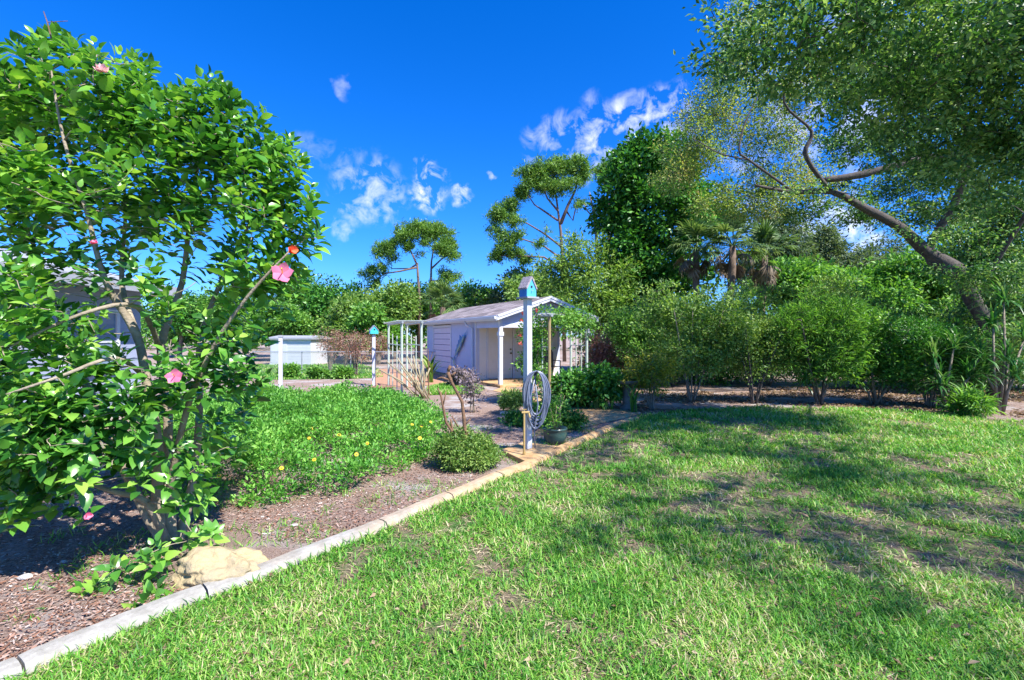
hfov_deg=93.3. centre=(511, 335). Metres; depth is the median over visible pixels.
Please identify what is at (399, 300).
broadleaf tree
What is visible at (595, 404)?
iris plant
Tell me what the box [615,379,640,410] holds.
stone birdbath
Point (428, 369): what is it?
stick shrub
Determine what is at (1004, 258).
broadleaf tree
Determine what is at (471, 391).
purple shrub
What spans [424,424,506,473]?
bush
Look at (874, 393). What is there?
shrub
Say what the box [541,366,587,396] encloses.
glossy shrub
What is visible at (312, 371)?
bed plant
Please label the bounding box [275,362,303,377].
bed plant
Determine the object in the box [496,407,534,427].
path bush
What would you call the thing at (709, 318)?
hedge shrub
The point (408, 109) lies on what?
sky
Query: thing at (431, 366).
canna
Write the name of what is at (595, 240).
dead tree
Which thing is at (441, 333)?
roller door
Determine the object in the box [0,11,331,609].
hibiscus tree
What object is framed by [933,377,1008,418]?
spiky clump
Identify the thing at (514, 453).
concrete pad
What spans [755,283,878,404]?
hedge shrub
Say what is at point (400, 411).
ground cover plant
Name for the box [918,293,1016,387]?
background bush
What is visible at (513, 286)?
broadleaf tree
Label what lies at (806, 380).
shrub
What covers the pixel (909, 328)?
hedge shrub
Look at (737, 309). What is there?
background bush
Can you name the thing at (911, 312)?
background bush
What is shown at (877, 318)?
hedge shrub
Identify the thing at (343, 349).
crape shrub
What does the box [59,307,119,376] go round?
window
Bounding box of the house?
[0,248,176,418]
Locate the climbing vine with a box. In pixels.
[509,303,600,401]
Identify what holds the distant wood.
on the ground at (452, 406)
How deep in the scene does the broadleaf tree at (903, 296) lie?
22.67 m
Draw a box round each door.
[433,325,451,372]
[486,328,514,378]
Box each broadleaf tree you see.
[140,278,209,356]
[182,284,264,355]
[235,297,317,346]
[255,266,323,322]
[292,270,368,357]
[312,289,379,361]
[343,301,410,364]
[353,278,424,358]
[377,278,438,355]
[430,276,502,315]
[458,266,530,305]
[497,268,568,301]
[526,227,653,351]
[579,120,745,308]
[723,200,822,300]
[740,252,850,317]
[797,259,936,316]
[804,219,858,268]
[831,227,926,315]
[859,239,967,315]
[938,235,1022,288]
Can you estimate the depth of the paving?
17.60 m
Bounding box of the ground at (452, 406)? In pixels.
[0,336,1023,661]
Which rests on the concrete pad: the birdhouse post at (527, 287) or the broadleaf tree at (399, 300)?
the birdhouse post at (527, 287)
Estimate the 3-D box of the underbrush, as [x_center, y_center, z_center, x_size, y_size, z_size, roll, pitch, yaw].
[16.289,1.056,19.741,28.650,2.265,9.923,0,0,0]
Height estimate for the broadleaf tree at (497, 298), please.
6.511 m
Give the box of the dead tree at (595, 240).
[583,192,599,336]
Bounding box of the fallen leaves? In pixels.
[224,407,1023,679]
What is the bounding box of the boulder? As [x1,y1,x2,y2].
[169,546,269,588]
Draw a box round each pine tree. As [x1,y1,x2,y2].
[355,216,465,358]
[483,150,597,361]
[590,154,613,342]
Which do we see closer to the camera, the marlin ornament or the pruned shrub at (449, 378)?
the pruned shrub at (449, 378)
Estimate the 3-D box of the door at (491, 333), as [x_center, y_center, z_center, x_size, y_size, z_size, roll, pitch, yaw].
[-0.400,0.500,17.108,1.120,2.040,0.110,0,0,-28]
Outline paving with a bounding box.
[370,369,453,386]
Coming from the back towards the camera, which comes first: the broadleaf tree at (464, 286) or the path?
the broadleaf tree at (464, 286)
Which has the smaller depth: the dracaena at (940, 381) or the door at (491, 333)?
the dracaena at (940, 381)
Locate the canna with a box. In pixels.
[417,356,440,382]
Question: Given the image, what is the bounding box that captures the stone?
[17,573,32,579]
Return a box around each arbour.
[384,320,426,392]
[532,313,589,399]
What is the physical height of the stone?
0.028 m
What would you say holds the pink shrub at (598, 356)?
on the ground at (452, 406)
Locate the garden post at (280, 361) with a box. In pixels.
[278,335,283,386]
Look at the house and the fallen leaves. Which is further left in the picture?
the house
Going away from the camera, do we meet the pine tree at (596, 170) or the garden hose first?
the garden hose
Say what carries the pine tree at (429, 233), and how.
on the ground at (452, 406)
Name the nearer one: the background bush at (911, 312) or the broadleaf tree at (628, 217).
the background bush at (911, 312)
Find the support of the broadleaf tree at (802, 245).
on the ground at (452, 406)
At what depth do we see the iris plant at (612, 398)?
10.49 m
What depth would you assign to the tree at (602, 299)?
18.56 m
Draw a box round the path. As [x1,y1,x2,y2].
[493,387,637,432]
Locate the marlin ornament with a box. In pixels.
[451,332,465,368]
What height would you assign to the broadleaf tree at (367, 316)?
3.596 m
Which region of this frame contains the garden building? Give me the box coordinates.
[423,296,598,387]
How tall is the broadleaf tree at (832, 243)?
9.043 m
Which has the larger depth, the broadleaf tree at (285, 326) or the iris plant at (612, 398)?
the broadleaf tree at (285, 326)
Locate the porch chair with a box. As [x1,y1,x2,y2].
[539,350,560,374]
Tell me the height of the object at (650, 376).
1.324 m
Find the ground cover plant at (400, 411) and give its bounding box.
[109,379,454,510]
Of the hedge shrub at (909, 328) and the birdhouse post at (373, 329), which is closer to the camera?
the hedge shrub at (909, 328)
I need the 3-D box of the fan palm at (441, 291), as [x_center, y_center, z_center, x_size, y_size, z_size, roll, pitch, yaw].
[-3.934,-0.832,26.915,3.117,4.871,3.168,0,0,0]
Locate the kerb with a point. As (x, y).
(30, 659)
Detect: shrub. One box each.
[312,326,347,370]
[330,330,355,365]
[339,329,375,374]
[362,330,391,366]
[428,349,432,394]
[437,365,470,461]
[443,364,478,385]
[454,371,490,412]
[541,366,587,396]
[551,359,631,408]
[574,323,630,372]
[598,299,696,389]
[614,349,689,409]
[627,275,762,401]
[691,312,820,403]
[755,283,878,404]
[821,293,947,403]
[865,308,1001,406]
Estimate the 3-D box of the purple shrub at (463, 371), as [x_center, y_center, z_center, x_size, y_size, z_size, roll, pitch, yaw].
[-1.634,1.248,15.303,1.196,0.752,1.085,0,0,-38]
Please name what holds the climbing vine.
attached to the vine arbour at (544, 315)
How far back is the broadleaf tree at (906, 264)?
22.94 m
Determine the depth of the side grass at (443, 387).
14.03 m
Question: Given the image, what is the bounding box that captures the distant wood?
[140,295,775,351]
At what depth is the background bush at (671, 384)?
15.10 m
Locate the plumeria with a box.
[379,356,430,398]
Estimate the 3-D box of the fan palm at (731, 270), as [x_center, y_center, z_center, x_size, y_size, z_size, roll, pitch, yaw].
[7.498,-1.417,16.508,2.579,6.077,2.753,0,0,0]
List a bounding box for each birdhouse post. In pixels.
[369,325,378,385]
[516,276,538,448]
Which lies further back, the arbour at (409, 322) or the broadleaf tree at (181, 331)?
the broadleaf tree at (181, 331)
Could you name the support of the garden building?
on the ground at (452, 406)
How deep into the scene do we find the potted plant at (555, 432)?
7.11 m
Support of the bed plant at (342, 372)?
on the back lawn at (359, 375)
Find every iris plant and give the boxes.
[589,393,600,408]
[597,389,618,408]
[627,384,641,411]
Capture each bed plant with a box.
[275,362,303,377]
[303,363,330,378]
[329,364,355,379]
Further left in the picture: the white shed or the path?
the white shed
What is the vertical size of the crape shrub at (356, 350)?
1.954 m
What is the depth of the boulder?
3.13 m
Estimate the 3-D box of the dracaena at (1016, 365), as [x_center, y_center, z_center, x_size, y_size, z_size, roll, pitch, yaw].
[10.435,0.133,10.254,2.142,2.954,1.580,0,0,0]
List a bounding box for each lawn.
[20,407,1023,679]
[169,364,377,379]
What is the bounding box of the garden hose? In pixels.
[522,370,550,447]
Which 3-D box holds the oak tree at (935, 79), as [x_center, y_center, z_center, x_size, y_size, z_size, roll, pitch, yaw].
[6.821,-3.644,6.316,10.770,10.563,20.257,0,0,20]
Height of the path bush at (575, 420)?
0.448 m
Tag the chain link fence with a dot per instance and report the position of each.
(340, 357)
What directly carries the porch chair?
on the garden building
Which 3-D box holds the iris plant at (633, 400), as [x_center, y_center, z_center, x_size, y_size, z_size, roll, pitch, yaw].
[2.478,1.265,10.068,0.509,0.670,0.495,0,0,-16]
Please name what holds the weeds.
on the ground at (452, 406)
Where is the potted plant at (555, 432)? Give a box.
[537,369,581,444]
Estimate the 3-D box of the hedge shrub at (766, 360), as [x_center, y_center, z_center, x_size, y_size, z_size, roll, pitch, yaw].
[5.702,0.498,11.439,2.776,2.215,1.727,0,0,0]
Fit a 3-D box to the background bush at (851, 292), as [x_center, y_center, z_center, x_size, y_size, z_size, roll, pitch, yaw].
[10.416,-0.350,15.345,3.572,3.929,3.307,0,0,-42]
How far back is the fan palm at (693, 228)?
17.36 m
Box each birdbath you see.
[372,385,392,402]
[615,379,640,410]
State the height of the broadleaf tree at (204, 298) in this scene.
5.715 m
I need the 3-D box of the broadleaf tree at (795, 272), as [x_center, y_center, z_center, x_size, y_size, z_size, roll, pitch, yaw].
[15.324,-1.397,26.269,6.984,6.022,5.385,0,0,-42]
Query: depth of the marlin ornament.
17.81 m
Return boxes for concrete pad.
[501,442,555,462]
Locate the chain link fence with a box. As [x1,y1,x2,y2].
[252,351,435,372]
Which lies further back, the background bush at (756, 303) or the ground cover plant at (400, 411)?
the background bush at (756, 303)
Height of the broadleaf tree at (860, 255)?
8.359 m
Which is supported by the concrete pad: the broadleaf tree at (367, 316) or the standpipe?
the standpipe
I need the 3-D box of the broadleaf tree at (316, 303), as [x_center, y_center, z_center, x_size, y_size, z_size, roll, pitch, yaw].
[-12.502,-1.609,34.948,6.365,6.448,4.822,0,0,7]
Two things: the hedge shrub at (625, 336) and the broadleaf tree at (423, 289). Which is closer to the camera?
the hedge shrub at (625, 336)
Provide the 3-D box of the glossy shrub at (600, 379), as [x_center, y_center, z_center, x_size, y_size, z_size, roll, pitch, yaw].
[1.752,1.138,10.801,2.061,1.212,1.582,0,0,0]
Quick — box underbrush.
[572,343,1016,385]
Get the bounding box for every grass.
[426,382,485,394]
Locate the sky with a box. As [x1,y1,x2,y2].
[0,0,1023,335]
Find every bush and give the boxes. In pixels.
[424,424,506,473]
[496,387,536,410]
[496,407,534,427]
[521,392,572,426]
[561,406,589,429]
[620,294,723,385]
[685,287,766,379]
[718,282,816,385]
[792,268,894,385]
[873,306,982,386]
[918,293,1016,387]
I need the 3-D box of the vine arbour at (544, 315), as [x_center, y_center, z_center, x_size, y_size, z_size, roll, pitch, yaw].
[1.139,0.549,12.000,1.184,2.102,3.023,0,0,31]
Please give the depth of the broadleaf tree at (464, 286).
33.19 m
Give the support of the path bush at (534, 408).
on the ground at (452, 406)
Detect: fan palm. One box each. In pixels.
[416,280,467,318]
[662,216,731,379]
[693,204,770,382]
[727,216,801,378]
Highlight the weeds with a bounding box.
[5,420,596,625]
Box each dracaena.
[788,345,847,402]
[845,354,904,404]
[908,327,1009,408]
[965,273,1023,411]
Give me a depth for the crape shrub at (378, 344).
22.91 m
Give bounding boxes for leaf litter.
[614,385,1023,416]
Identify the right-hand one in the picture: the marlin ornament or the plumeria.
the marlin ornament
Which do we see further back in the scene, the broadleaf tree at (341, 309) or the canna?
the broadleaf tree at (341, 309)
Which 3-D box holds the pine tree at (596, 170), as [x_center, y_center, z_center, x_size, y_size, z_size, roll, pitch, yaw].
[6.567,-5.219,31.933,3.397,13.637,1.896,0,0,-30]
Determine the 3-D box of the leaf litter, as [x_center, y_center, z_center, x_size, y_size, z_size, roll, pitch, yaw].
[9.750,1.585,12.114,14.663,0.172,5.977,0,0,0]
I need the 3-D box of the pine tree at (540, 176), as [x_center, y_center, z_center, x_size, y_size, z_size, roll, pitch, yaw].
[1.606,-5.003,30.088,7.206,13.210,3.402,0,0,0]
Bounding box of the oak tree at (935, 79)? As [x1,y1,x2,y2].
[645,0,1023,398]
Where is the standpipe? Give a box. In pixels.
[522,409,530,454]
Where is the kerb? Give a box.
[0,416,639,679]
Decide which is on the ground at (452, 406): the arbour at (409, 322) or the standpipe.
the arbour at (409, 322)
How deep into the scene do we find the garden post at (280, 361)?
13.68 m
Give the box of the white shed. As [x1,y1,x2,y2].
[269,335,329,364]
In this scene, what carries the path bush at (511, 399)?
on the ground at (452, 406)
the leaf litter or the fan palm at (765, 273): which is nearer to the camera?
the leaf litter
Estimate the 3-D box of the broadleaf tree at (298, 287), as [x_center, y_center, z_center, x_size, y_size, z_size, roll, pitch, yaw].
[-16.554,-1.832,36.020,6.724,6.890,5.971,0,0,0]
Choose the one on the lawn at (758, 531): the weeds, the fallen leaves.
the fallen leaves

